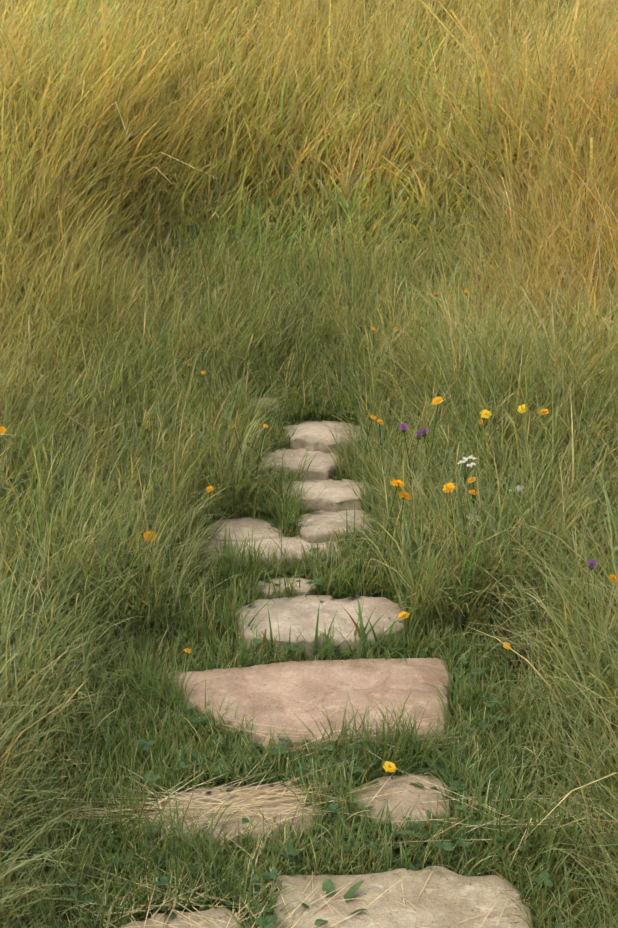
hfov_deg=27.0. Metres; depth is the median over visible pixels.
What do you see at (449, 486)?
flower
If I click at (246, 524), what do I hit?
stone step
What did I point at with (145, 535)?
flower
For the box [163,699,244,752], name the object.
tuft
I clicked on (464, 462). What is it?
yarrow flower
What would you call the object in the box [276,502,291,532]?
grass tuft
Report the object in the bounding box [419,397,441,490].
flower
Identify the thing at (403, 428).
knapweed flower
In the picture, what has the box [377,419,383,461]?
flower
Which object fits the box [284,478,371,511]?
stone step
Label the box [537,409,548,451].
flower
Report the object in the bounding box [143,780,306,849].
stone flag
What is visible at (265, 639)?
tuft
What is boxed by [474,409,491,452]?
flower
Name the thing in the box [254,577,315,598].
stone step
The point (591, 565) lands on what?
knapweed flower
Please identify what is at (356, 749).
clover stalks
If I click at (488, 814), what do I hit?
dry verge straw
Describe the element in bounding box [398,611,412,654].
flower
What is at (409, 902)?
dry straw
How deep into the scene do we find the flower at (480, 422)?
3.50 m
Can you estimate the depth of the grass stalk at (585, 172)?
4.36 m
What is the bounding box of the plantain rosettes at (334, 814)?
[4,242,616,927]
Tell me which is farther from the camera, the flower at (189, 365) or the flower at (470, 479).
the flower at (189, 365)
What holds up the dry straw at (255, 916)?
on the hillside ground at (240, 911)
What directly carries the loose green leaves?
on the stone flag at (444, 910)
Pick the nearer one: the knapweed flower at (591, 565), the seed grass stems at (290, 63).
the knapweed flower at (591, 565)
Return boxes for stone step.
[198,536,342,572]
[207,517,282,541]
[228,595,405,658]
[238,398,281,413]
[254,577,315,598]
[259,448,342,481]
[281,420,362,453]
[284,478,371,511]
[295,510,374,542]
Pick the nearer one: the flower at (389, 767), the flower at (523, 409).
the flower at (389, 767)
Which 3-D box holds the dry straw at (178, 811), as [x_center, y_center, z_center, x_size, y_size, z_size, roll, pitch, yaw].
[-0.245,0.629,2.312,0.495,0.036,0.289,6,19,18]
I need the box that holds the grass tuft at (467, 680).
[443,672,497,699]
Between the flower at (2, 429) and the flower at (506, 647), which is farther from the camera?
the flower at (2, 429)
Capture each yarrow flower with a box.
[457,456,476,518]
[510,485,523,507]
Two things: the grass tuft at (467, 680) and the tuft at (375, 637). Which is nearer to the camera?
the grass tuft at (467, 680)
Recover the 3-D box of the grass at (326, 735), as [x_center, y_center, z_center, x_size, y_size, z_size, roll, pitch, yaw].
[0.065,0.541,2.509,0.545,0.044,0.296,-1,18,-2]
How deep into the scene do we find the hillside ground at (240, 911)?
2.38 m
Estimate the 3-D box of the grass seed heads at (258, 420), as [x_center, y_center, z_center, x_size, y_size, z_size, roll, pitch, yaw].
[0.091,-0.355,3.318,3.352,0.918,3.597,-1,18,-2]
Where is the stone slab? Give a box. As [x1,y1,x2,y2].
[167,658,453,755]
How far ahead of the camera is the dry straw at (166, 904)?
2.09 m
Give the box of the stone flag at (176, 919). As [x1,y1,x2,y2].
[119,907,241,927]
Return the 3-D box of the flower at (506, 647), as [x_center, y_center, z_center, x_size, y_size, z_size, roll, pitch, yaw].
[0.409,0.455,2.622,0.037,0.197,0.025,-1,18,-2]
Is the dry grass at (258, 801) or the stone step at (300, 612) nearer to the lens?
the dry grass at (258, 801)
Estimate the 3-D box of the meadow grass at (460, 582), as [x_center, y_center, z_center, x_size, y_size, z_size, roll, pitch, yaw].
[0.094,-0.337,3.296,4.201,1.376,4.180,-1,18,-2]
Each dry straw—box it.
[3,820,334,927]
[37,782,311,873]
[159,814,376,927]
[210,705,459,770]
[303,866,532,927]
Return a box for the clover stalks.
[72,325,522,918]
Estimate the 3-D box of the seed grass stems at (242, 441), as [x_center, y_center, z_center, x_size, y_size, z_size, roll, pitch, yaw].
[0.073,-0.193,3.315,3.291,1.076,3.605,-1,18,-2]
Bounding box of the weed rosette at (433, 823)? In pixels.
[398,809,490,842]
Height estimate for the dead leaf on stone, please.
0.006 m
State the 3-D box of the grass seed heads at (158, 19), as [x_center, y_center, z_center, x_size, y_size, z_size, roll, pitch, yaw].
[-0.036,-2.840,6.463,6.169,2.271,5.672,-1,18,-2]
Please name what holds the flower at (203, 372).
on the hillside ground at (240, 911)
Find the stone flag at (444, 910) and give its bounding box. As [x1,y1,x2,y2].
[273,866,533,927]
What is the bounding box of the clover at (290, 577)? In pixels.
[278,570,302,583]
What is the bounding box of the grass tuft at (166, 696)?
[148,680,190,711]
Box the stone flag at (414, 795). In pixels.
[352,774,451,830]
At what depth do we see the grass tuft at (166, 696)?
2.72 m
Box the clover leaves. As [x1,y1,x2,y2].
[59,230,573,927]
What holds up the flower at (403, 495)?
on the hillside ground at (240, 911)
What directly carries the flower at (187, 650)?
on the hillside ground at (240, 911)
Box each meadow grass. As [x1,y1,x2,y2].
[0,0,617,927]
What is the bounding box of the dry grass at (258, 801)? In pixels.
[30,746,484,857]
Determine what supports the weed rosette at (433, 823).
on the hillside ground at (240, 911)
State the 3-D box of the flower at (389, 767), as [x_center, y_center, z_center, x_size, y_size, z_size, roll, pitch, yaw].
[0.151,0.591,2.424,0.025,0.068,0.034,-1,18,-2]
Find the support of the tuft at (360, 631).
on the hillside ground at (240, 911)
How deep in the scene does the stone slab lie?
2.71 m
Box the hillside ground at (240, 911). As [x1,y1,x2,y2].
[0,205,617,927]
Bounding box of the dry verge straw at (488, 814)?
[373,768,613,862]
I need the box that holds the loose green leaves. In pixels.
[300,878,366,924]
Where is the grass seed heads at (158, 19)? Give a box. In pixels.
[0,0,617,173]
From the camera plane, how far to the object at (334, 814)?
2.42 m
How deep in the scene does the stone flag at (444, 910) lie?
2.10 m
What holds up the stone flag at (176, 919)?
on the hillside ground at (240, 911)
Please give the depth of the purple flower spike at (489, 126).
4.86 m
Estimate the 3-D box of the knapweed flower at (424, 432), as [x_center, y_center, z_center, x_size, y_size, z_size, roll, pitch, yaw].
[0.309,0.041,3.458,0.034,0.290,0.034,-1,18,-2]
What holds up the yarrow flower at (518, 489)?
on the hillside ground at (240, 911)
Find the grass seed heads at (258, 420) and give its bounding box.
[0,148,617,712]
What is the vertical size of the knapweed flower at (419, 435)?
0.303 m
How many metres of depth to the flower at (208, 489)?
3.39 m
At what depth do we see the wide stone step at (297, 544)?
3.37 m
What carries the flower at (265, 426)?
on the hillside ground at (240, 911)
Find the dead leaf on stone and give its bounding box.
[134,804,165,811]
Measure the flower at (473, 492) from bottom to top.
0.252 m
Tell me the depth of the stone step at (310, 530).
3.46 m
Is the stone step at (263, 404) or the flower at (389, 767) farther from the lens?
the stone step at (263, 404)
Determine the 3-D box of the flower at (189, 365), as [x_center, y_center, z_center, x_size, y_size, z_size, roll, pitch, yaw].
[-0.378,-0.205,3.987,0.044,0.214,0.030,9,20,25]
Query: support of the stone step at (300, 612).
on the hillside ground at (240, 911)
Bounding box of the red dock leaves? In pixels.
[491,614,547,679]
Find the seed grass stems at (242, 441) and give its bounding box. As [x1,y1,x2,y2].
[0,185,617,805]
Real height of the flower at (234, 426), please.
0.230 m
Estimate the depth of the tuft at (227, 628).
2.97 m
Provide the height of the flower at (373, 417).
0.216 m
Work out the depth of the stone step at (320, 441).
3.92 m
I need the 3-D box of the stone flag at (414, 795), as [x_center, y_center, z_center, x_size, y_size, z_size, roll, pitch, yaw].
[0.173,0.650,2.388,0.194,0.075,0.181,-1,18,-2]
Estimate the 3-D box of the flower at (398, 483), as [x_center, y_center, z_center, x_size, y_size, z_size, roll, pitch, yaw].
[0.213,0.177,3.186,0.046,0.290,0.043,10,20,27]
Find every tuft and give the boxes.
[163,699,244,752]
[176,563,281,655]
[251,604,337,662]
[287,596,418,667]
[321,607,400,653]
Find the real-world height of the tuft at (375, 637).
0.128 m
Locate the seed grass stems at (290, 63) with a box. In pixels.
[0,0,617,264]
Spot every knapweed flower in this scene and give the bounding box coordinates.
[399,423,411,510]
[410,430,423,512]
[421,427,428,494]
[588,559,596,612]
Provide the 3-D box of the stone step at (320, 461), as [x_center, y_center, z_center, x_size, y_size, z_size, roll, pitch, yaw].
[-0.028,0.024,3.835,0.256,0.099,0.250,-1,18,-2]
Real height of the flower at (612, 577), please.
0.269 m

